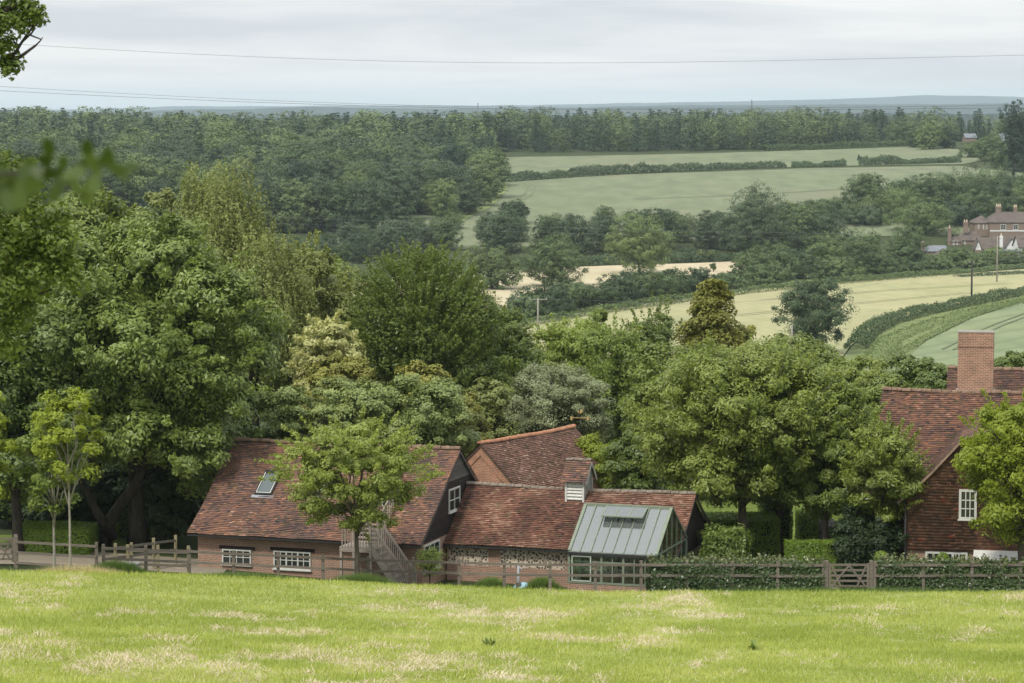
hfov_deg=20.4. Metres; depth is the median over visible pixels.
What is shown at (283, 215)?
belt tree
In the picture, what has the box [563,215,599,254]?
belt tree
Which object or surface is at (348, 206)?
belt tree
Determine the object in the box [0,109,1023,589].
ground
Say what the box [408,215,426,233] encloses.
belt tree
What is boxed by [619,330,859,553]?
cherry tree
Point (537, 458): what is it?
back barn
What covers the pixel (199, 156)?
forest tree
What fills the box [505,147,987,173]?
field
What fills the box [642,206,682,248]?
belt tree
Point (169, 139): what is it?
forest tree
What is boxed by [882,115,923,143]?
hillside tree
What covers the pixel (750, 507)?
lawn
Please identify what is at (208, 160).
forest tree
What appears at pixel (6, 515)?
shrub
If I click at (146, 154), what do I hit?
forest tree
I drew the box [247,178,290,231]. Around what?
belt tree
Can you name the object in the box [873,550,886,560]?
topiary ball
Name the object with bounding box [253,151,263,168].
conifer tree
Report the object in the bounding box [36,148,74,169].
forest tree
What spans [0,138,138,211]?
oak twig
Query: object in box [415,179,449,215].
forest tree
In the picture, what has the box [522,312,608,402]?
robinia tree
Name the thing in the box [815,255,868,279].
hedgerow tree
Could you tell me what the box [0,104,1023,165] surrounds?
woodland
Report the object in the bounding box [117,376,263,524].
shade tree
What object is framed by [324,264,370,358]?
hornbeam tree
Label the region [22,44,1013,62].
power line
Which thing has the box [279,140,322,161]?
forest tree
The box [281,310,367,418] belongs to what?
maple tree
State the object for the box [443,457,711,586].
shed
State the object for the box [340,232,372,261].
belt tree
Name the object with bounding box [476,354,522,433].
elder tree
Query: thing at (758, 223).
field tree
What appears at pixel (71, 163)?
forest tree
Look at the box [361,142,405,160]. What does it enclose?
forest tree
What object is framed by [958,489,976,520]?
window
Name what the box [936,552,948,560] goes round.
topiary ball
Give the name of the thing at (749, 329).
cypress tree
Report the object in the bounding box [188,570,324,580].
nettles
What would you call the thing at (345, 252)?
belt tree
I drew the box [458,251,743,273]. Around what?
scrub
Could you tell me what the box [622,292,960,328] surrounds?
wheel track
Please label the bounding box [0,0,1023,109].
sky
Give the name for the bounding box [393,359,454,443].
tree
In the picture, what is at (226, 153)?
forest tree
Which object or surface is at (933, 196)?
hillside tree
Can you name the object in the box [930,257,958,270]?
hedgerow tree
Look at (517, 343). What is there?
cherry tree
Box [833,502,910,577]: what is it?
yew tree
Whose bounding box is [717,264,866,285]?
grass margin
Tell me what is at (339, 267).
shrub
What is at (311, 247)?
belt tree
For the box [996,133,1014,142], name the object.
grey barn
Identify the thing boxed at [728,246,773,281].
hedgerow tree
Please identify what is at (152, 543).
fence
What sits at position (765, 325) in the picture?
field
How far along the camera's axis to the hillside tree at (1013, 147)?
996.25 m
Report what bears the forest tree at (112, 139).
on the ground at (184, 541)
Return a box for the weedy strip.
[953,270,1023,276]
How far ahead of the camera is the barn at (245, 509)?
119.64 m
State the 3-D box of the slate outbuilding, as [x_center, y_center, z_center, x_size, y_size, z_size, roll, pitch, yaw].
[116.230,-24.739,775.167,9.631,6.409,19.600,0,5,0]
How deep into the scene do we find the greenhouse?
114.33 m
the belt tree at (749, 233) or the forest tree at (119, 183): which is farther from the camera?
the forest tree at (119, 183)
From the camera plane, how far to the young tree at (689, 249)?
744.76 m
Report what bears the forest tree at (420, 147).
on the ground at (184, 541)
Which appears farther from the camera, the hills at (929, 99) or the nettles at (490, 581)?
the hills at (929, 99)
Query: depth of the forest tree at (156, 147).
943.87 m
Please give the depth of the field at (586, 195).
974.52 m
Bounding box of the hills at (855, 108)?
[1,103,1023,118]
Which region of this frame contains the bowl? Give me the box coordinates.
[513,582,526,588]
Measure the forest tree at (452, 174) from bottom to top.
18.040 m
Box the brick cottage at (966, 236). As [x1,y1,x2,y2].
[947,219,980,244]
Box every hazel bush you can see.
[857,374,913,495]
[875,352,946,390]
[994,350,1023,372]
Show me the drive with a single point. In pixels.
(195, 568)
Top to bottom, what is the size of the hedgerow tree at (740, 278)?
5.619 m
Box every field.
[0,572,1023,682]
[335,166,1023,251]
[351,261,737,308]
[448,269,1023,366]
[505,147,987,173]
[844,292,1023,372]
[888,303,1023,371]
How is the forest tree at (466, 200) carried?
on the ground at (184, 541)
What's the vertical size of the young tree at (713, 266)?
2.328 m
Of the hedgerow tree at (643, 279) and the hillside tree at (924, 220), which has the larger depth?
the hillside tree at (924, 220)
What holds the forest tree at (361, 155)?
on the ground at (184, 541)
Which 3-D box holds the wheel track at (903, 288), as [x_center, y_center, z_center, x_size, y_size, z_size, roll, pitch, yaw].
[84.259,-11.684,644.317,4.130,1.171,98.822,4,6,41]
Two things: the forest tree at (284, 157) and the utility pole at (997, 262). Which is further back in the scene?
the forest tree at (284, 157)
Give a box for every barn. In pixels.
[187,437,479,584]
[465,424,601,488]
[962,133,976,143]
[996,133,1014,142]
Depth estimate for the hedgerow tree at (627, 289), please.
579.97 m
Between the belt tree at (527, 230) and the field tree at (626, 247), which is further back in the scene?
the belt tree at (527, 230)
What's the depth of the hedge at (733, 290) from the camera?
631.27 m
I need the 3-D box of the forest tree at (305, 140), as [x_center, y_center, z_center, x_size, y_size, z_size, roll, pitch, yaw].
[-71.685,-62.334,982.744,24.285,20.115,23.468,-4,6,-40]
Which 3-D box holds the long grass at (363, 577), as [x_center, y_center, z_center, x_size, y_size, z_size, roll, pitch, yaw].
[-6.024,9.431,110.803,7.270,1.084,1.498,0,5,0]
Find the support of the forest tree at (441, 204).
on the ground at (184, 541)
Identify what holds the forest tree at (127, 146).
on the ground at (184, 541)
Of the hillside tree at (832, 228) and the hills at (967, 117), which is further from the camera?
the hills at (967, 117)
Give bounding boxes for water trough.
[124,561,140,567]
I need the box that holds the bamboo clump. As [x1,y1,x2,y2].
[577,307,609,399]
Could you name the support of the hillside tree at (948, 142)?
on the field at (545, 164)
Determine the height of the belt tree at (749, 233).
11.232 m
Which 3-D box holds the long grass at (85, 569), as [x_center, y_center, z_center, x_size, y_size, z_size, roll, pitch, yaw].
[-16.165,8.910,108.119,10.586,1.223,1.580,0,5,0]
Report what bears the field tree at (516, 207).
on the field at (586, 195)
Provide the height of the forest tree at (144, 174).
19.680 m
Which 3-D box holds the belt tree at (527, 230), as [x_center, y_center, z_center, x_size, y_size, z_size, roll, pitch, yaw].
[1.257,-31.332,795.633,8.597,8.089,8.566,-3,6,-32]
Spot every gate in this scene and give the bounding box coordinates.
[0,534,17,566]
[825,560,872,589]
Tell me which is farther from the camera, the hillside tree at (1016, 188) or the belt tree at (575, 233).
the hillside tree at (1016, 188)
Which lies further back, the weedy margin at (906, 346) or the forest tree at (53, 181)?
the forest tree at (53, 181)
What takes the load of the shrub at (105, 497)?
on the ground at (184, 541)
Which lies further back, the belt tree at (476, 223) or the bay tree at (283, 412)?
the belt tree at (476, 223)
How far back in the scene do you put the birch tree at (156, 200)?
155.58 m
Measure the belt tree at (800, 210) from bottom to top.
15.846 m
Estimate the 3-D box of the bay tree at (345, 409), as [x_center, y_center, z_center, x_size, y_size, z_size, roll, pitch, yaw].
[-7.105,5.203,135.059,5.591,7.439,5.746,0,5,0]
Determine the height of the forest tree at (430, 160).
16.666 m
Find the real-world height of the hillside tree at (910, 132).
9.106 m
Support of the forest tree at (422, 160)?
on the ground at (184, 541)
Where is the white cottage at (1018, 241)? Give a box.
[1012,236,1023,250]
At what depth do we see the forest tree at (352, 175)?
863.09 m
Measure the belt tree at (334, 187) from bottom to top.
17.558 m
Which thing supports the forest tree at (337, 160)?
on the ground at (184, 541)
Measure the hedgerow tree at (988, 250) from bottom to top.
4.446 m
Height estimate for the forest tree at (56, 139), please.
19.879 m
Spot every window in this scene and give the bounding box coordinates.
[222,549,251,566]
[251,470,279,497]
[272,550,311,571]
[423,539,441,574]
[448,485,460,513]
[571,555,590,581]
[925,551,967,561]
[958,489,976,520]
[1000,224,1005,229]
[1013,224,1017,229]
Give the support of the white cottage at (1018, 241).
on the ground at (184, 541)
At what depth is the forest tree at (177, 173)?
874.54 m
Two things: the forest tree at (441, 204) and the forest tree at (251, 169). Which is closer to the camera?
the forest tree at (441, 204)
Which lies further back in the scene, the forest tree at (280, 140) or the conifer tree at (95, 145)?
the forest tree at (280, 140)
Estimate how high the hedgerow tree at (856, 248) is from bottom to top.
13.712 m
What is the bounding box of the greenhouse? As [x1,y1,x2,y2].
[567,503,686,591]
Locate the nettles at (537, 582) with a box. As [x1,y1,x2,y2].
[523,577,567,591]
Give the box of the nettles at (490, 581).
[470,576,508,587]
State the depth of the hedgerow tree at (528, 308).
539.71 m
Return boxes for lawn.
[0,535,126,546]
[696,493,842,538]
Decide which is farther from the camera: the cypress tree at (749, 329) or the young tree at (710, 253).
the young tree at (710, 253)
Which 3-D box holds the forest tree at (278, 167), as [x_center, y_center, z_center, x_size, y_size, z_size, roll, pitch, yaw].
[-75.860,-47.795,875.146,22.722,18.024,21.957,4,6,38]
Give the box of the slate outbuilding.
[921,240,946,254]
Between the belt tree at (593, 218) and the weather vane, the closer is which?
the weather vane
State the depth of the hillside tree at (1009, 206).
847.26 m
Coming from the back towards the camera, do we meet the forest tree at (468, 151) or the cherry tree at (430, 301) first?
the forest tree at (468, 151)
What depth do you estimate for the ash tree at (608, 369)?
157.81 m
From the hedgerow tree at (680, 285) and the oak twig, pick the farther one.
the hedgerow tree at (680, 285)
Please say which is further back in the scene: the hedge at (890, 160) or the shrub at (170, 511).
the hedge at (890, 160)
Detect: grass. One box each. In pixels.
[31,562,128,573]
[325,570,401,584]
[664,585,1018,592]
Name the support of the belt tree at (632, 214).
on the field at (586, 195)
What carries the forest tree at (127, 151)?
on the ground at (184, 541)
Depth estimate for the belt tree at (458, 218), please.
826.38 m
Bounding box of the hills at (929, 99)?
[8,95,1023,111]
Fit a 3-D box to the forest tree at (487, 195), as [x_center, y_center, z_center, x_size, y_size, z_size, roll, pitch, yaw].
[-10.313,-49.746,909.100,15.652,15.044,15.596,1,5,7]
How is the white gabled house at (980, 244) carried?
on the ground at (184, 541)
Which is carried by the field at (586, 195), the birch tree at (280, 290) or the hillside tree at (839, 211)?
the hillside tree at (839, 211)
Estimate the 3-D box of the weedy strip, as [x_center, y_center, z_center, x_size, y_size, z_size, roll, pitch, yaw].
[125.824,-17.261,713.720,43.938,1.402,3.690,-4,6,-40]
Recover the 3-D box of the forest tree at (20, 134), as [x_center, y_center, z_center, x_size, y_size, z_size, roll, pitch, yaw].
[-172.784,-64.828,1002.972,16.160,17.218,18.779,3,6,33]
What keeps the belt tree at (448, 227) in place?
on the ground at (184, 541)
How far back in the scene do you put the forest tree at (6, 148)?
913.43 m
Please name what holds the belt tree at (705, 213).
on the ground at (184, 541)
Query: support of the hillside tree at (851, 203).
on the field at (586, 195)
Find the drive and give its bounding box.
[0,550,226,573]
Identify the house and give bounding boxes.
[866,330,1023,561]
[968,204,1023,236]
[972,233,1014,252]
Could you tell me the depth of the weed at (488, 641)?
78.98 m
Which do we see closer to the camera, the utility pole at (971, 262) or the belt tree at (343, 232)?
the utility pole at (971, 262)
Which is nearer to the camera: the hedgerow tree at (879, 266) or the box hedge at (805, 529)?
the box hedge at (805, 529)
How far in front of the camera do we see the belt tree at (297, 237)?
759.11 m
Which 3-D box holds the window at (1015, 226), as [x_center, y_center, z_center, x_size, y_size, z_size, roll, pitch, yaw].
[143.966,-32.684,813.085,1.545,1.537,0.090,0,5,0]
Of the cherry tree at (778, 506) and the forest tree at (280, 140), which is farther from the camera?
the forest tree at (280, 140)
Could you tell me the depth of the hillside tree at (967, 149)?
1155.72 m
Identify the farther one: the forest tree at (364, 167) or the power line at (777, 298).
the forest tree at (364, 167)
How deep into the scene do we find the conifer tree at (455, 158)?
931.43 m
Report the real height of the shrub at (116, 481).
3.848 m
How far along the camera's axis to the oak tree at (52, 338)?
120.04 m
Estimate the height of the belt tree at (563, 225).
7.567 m
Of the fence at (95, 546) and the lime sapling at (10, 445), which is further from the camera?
the fence at (95, 546)
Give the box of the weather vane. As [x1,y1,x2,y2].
[570,409,588,432]
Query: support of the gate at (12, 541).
on the ground at (184, 541)
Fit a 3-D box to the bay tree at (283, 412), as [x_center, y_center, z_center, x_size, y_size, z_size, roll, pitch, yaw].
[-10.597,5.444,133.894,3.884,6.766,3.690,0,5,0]
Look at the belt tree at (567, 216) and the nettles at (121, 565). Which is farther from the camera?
the belt tree at (567, 216)
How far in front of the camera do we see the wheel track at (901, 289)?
653.54 m
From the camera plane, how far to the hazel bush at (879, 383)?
138.35 m
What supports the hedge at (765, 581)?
on the ground at (184, 541)
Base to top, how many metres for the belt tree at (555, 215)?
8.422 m
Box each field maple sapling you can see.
[12,419,90,569]
[30,386,108,567]
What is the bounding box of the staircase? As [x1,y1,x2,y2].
[339,492,416,584]
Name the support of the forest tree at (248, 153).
on the ground at (184, 541)
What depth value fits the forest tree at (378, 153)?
959.07 m
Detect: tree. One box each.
[0,0,91,362]
[0,133,34,146]
[0,146,14,159]
[0,183,161,520]
[0,206,293,548]
[0,296,128,552]
[9,138,39,151]
[10,141,57,159]
[28,128,69,152]
[29,134,73,156]
[33,143,81,159]
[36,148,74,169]
[37,152,87,169]
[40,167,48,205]
[43,157,92,201]
[44,167,80,201]
[48,170,106,201]
[77,146,115,170]
[80,167,137,205]
[83,150,128,183]
[85,130,94,140]
[91,161,136,202]
[93,140,100,154]
[98,127,154,161]
[110,134,144,156]
[112,144,155,162]
[115,149,157,172]
[115,152,173,210]
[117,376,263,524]
[122,186,179,229]
[128,149,166,171]
[137,137,189,163]
[138,178,172,214]
[143,135,181,150]
[143,142,179,153]
[149,149,190,166]
[151,156,198,208]
[157,149,203,181]
[166,157,288,470]
[169,176,191,212]
[173,166,219,214]
[178,141,205,158]
[179,137,206,155]
[186,152,218,168]
[195,140,210,157]
[195,151,238,183]
[201,148,226,167]
[206,155,256,198]
[214,142,244,154]
[216,149,232,163]
[217,217,323,429]
[218,135,263,154]
[228,163,262,178]
[232,181,275,228]
[234,145,277,171]
[234,157,300,197]
[243,170,284,205]
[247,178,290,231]
[251,146,278,161]
[253,140,272,153]
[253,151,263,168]
[253,385,314,443]
[254,404,445,574]
[255,143,283,157]
[257,175,309,231]
[262,228,355,433]
[264,145,314,171]
[272,134,307,150]
[275,132,334,154]
[275,142,327,157]
[277,176,332,231]
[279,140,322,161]
[281,159,326,192]
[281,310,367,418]
[284,150,348,178]
[285,160,311,184]
[286,233,305,250]
[295,179,344,231]
[300,243,317,250]
[301,374,418,444]
[302,176,362,231]
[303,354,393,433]
[307,156,350,188]
[310,173,336,202]
[311,147,352,172]
[311,232,339,253]
[317,241,337,257]
[323,146,362,164]
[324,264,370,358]
[331,179,379,232]
[331,221,365,245]
[333,242,355,262]
[336,156,375,172]
[337,169,368,193]
[339,156,385,184]
[339,236,512,426]
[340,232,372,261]
[348,145,378,158]
[348,179,395,230]
[351,241,372,262]
[353,223,370,236]
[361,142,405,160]
[363,149,385,165]
[363,228,382,249]
[367,162,419,215]
[367,167,420,219]
[369,225,401,259]
[379,215,424,255]
[382,154,391,168]
[383,372,481,454]
[384,154,426,176]
[388,141,437,166]
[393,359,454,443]
[395,154,428,167]
[400,175,426,213]
[403,160,439,209]
[407,140,430,154]
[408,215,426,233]
[414,224,439,249]
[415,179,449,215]
[417,150,442,163]
[420,146,467,171]
[420,160,482,211]
[422,159,467,187]
[423,178,459,218]
[426,167,479,208]
[428,215,463,249]
[431,141,486,173]
[433,217,456,239]
[436,143,467,168]
[438,140,466,165]
[440,392,492,457]
[444,296,546,431]
[447,209,465,228]
[451,182,482,214]
[461,148,514,197]
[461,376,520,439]
[462,240,522,289]
[466,163,502,205]
[472,211,502,247]
[473,144,512,183]
[473,218,492,236]
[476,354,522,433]
[480,210,529,252]
[497,198,530,218]
[499,292,549,318]
[501,361,617,444]
[505,277,577,317]
[510,217,530,241]
[516,233,589,286]
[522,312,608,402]
[529,215,562,243]
[540,212,569,232]
[541,277,605,310]
[552,219,571,241]
[562,213,577,224]
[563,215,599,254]
[569,307,660,446]
[576,279,625,308]
[587,214,612,240]
[590,215,624,251]
[592,205,618,224]
[595,271,645,306]
[595,425,673,489]
[602,211,678,272]
[611,263,681,300]
[618,338,733,496]
[619,208,644,228]
[619,291,682,405]
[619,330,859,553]
[622,207,666,250]
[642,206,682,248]
[649,266,700,298]
[661,209,681,236]
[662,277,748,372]
[671,213,697,241]
[678,246,697,261]
[681,266,716,293]
[692,209,723,239]
[692,217,717,248]
[695,249,704,261]
[705,272,737,287]
[706,250,714,261]
[707,211,752,249]
[709,262,716,270]
[716,181,800,258]
[721,269,756,290]
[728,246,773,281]
[734,324,756,346]
[743,262,797,286]
[744,214,777,249]
[751,238,802,280]
[751,469,803,556]
[764,366,886,538]
[769,199,826,252]
[771,245,858,345]
[778,202,806,221]
[779,196,844,216]
[783,247,817,278]
[787,212,855,254]
[799,198,843,238]
[804,230,848,272]
[809,199,837,221]
[811,191,868,216]
[813,354,889,490]
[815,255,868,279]
[827,514,874,588]
[831,227,897,275]
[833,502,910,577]
[835,402,932,535]
[838,172,895,200]
[838,204,890,225]
[850,185,931,221]
[860,255,905,275]
[879,196,962,234]
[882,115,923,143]
[882,175,930,203]
[884,244,924,265]
[885,225,931,261]
[896,264,908,274]
[900,170,961,204]
[903,128,925,147]
[906,259,939,273]
[911,120,946,149]
[917,171,990,206]
[927,126,961,147]
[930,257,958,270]
[931,199,986,225]
[935,247,974,265]
[947,161,1016,205]
[950,389,1023,559]
[952,187,1020,219]
[957,139,986,157]
[961,256,991,268]
[971,131,1009,160]
[975,166,1023,203]
[980,245,1004,258]
[986,143,1022,167]
[997,99,1023,181]
[999,255,1023,263]
[1001,195,1023,211]
[1003,153,1023,170]
[1005,174,1023,211]
[1011,108,1023,173]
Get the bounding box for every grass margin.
[448,183,507,220]
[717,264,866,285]
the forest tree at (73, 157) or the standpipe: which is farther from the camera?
the forest tree at (73, 157)
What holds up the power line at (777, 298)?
attached to the utility pole at (538, 299)
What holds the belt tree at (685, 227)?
on the ground at (184, 541)
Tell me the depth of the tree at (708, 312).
159.78 m
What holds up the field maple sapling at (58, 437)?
on the ground at (184, 541)
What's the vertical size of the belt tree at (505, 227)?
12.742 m
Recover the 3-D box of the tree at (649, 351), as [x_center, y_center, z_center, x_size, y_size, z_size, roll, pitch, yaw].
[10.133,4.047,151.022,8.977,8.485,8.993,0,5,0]
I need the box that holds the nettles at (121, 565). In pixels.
[88,559,154,573]
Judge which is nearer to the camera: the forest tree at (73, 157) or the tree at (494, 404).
the tree at (494, 404)
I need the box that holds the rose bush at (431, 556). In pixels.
[415,545,447,584]
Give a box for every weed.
[482,637,495,645]
[749,638,759,649]
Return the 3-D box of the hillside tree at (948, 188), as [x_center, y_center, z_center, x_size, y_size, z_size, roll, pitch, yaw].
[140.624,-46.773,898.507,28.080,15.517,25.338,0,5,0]
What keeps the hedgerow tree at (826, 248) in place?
on the ground at (184, 541)
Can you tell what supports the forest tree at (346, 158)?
on the ground at (184, 541)
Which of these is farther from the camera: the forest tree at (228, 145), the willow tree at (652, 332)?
the forest tree at (228, 145)
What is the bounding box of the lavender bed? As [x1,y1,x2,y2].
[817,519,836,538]
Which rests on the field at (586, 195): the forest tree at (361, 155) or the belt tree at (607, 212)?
the belt tree at (607, 212)
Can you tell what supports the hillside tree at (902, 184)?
on the field at (586, 195)
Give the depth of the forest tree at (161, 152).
931.35 m
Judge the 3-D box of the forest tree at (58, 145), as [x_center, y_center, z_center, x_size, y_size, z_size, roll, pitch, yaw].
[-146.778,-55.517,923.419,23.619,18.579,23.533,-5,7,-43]
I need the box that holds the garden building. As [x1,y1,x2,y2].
[992,250,1019,261]
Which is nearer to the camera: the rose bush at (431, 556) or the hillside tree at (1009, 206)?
the rose bush at (431, 556)
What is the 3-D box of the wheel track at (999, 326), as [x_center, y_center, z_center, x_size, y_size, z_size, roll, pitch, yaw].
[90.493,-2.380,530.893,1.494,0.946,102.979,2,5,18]
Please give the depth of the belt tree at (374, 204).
816.70 m
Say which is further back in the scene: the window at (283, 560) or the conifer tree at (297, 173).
the conifer tree at (297, 173)
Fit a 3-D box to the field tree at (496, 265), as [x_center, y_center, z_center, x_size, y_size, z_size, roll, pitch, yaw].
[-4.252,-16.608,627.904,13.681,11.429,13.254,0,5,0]
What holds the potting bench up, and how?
on the ground at (184, 541)
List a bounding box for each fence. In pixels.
[15,536,97,568]
[102,544,824,590]
[109,535,176,568]
[126,544,189,572]
[873,561,1023,591]
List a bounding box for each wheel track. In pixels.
[506,182,529,201]
[514,182,535,201]
[613,293,962,331]
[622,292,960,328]
[641,184,894,198]
[766,282,1006,298]
[769,283,1006,299]
[941,313,1023,348]
[953,317,1023,348]
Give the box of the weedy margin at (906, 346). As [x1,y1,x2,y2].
[892,296,1023,355]
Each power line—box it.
[0,86,1003,108]
[12,91,966,109]
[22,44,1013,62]
[590,264,966,303]
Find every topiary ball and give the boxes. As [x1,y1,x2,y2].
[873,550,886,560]
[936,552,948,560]
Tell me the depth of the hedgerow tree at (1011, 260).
752.74 m
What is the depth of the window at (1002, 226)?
813.13 m
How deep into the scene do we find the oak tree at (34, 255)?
47.71 m
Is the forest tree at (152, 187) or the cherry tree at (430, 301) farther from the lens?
the forest tree at (152, 187)
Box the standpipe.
[516,566,521,588]
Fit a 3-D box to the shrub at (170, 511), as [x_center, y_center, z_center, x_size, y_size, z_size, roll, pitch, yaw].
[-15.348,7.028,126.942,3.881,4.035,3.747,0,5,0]
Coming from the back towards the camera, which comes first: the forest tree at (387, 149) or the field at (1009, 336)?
the forest tree at (387, 149)
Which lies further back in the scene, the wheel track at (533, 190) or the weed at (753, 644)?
the wheel track at (533, 190)
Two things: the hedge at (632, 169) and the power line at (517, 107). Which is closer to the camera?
the power line at (517, 107)
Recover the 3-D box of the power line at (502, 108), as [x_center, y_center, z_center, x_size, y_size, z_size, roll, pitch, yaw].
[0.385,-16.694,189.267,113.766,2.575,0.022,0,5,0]
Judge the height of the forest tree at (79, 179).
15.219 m
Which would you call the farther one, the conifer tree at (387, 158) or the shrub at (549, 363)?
the conifer tree at (387, 158)
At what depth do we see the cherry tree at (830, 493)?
120.24 m
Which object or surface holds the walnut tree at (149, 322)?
on the ground at (184, 541)
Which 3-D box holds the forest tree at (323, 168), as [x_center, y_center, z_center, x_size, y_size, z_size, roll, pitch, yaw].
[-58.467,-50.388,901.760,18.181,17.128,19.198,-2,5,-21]
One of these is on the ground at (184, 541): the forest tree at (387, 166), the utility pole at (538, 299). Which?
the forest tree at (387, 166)
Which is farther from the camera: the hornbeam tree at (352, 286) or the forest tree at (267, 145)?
the forest tree at (267, 145)
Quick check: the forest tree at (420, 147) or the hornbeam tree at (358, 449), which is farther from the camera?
the forest tree at (420, 147)
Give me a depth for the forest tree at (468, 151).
997.11 m
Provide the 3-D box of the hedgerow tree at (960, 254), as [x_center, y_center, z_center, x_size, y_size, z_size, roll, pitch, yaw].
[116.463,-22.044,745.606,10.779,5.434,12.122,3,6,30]
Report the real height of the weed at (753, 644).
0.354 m
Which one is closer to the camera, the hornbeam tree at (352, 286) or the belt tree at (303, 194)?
the hornbeam tree at (352, 286)
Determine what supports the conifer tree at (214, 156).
on the ground at (184, 541)
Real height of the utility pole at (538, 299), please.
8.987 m
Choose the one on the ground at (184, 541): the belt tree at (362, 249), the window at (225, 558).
the belt tree at (362, 249)
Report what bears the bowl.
on the ground at (184, 541)
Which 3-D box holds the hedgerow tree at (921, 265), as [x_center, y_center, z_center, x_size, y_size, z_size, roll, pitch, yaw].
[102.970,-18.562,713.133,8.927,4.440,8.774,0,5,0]
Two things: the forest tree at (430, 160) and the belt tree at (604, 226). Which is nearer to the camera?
the belt tree at (604, 226)
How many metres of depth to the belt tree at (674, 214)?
800.42 m
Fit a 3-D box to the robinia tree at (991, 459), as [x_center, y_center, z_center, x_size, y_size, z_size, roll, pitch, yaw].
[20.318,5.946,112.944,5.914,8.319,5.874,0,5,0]
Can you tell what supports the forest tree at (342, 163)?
on the ground at (184, 541)
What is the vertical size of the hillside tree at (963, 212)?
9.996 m
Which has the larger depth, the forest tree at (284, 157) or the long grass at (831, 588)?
the forest tree at (284, 157)
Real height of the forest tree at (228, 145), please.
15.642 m
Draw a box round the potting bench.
[577,570,646,579]
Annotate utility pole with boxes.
[529,298,546,342]
[970,261,973,294]
[996,236,997,281]
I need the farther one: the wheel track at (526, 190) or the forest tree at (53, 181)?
the wheel track at (526, 190)
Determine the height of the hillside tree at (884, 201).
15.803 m
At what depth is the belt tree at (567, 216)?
832.01 m
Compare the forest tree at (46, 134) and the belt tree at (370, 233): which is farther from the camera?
the forest tree at (46, 134)
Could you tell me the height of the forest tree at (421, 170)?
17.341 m
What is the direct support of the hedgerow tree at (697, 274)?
on the ground at (184, 541)
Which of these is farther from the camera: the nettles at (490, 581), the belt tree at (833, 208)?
the belt tree at (833, 208)
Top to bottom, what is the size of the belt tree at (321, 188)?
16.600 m
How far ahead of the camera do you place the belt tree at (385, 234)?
750.80 m
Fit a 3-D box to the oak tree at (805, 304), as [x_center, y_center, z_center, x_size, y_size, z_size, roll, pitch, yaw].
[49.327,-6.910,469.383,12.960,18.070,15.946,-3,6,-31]
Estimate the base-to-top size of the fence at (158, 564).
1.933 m
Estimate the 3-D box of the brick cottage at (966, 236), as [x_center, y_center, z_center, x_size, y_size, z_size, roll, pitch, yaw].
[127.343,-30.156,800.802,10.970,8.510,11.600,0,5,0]
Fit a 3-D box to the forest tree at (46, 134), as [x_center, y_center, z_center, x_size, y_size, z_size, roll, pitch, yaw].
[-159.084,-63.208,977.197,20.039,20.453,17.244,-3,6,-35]
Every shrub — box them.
[0,479,42,524]
[22,471,120,527]
[82,458,148,494]
[126,457,208,543]
[228,255,376,427]
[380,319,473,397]
[509,358,598,434]
[695,522,756,561]
[753,330,867,378]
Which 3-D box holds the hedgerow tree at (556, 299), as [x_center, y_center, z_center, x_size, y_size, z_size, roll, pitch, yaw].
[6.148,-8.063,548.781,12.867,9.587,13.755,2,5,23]
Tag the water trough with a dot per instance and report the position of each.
(136, 563)
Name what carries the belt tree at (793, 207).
on the field at (586, 195)
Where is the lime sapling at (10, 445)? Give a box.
[0,391,20,498]
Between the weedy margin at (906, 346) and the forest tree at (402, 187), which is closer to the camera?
the weedy margin at (906, 346)
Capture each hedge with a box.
[22,520,98,554]
[115,504,155,538]
[505,160,786,181]
[507,263,1023,325]
[644,551,826,591]
[702,510,780,562]
[757,496,793,552]
[761,140,909,150]
[783,538,843,584]
[791,158,846,167]
[794,508,833,539]
[843,286,1023,348]
[857,154,961,164]
[871,550,1023,591]
[921,247,1023,265]
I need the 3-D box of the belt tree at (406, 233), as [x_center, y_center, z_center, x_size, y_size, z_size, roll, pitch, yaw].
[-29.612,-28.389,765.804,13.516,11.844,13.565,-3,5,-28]
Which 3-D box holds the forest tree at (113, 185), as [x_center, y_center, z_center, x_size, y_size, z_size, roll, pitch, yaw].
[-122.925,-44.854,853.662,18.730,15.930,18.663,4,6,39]
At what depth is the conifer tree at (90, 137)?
1001.19 m
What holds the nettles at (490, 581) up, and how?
on the ground at (184, 541)
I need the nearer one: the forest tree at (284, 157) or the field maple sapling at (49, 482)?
the field maple sapling at (49, 482)
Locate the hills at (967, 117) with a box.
[153,112,1017,135]
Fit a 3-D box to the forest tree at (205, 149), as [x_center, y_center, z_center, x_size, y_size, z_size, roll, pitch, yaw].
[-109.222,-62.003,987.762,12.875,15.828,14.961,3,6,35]
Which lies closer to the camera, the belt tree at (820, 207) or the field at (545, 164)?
the belt tree at (820, 207)

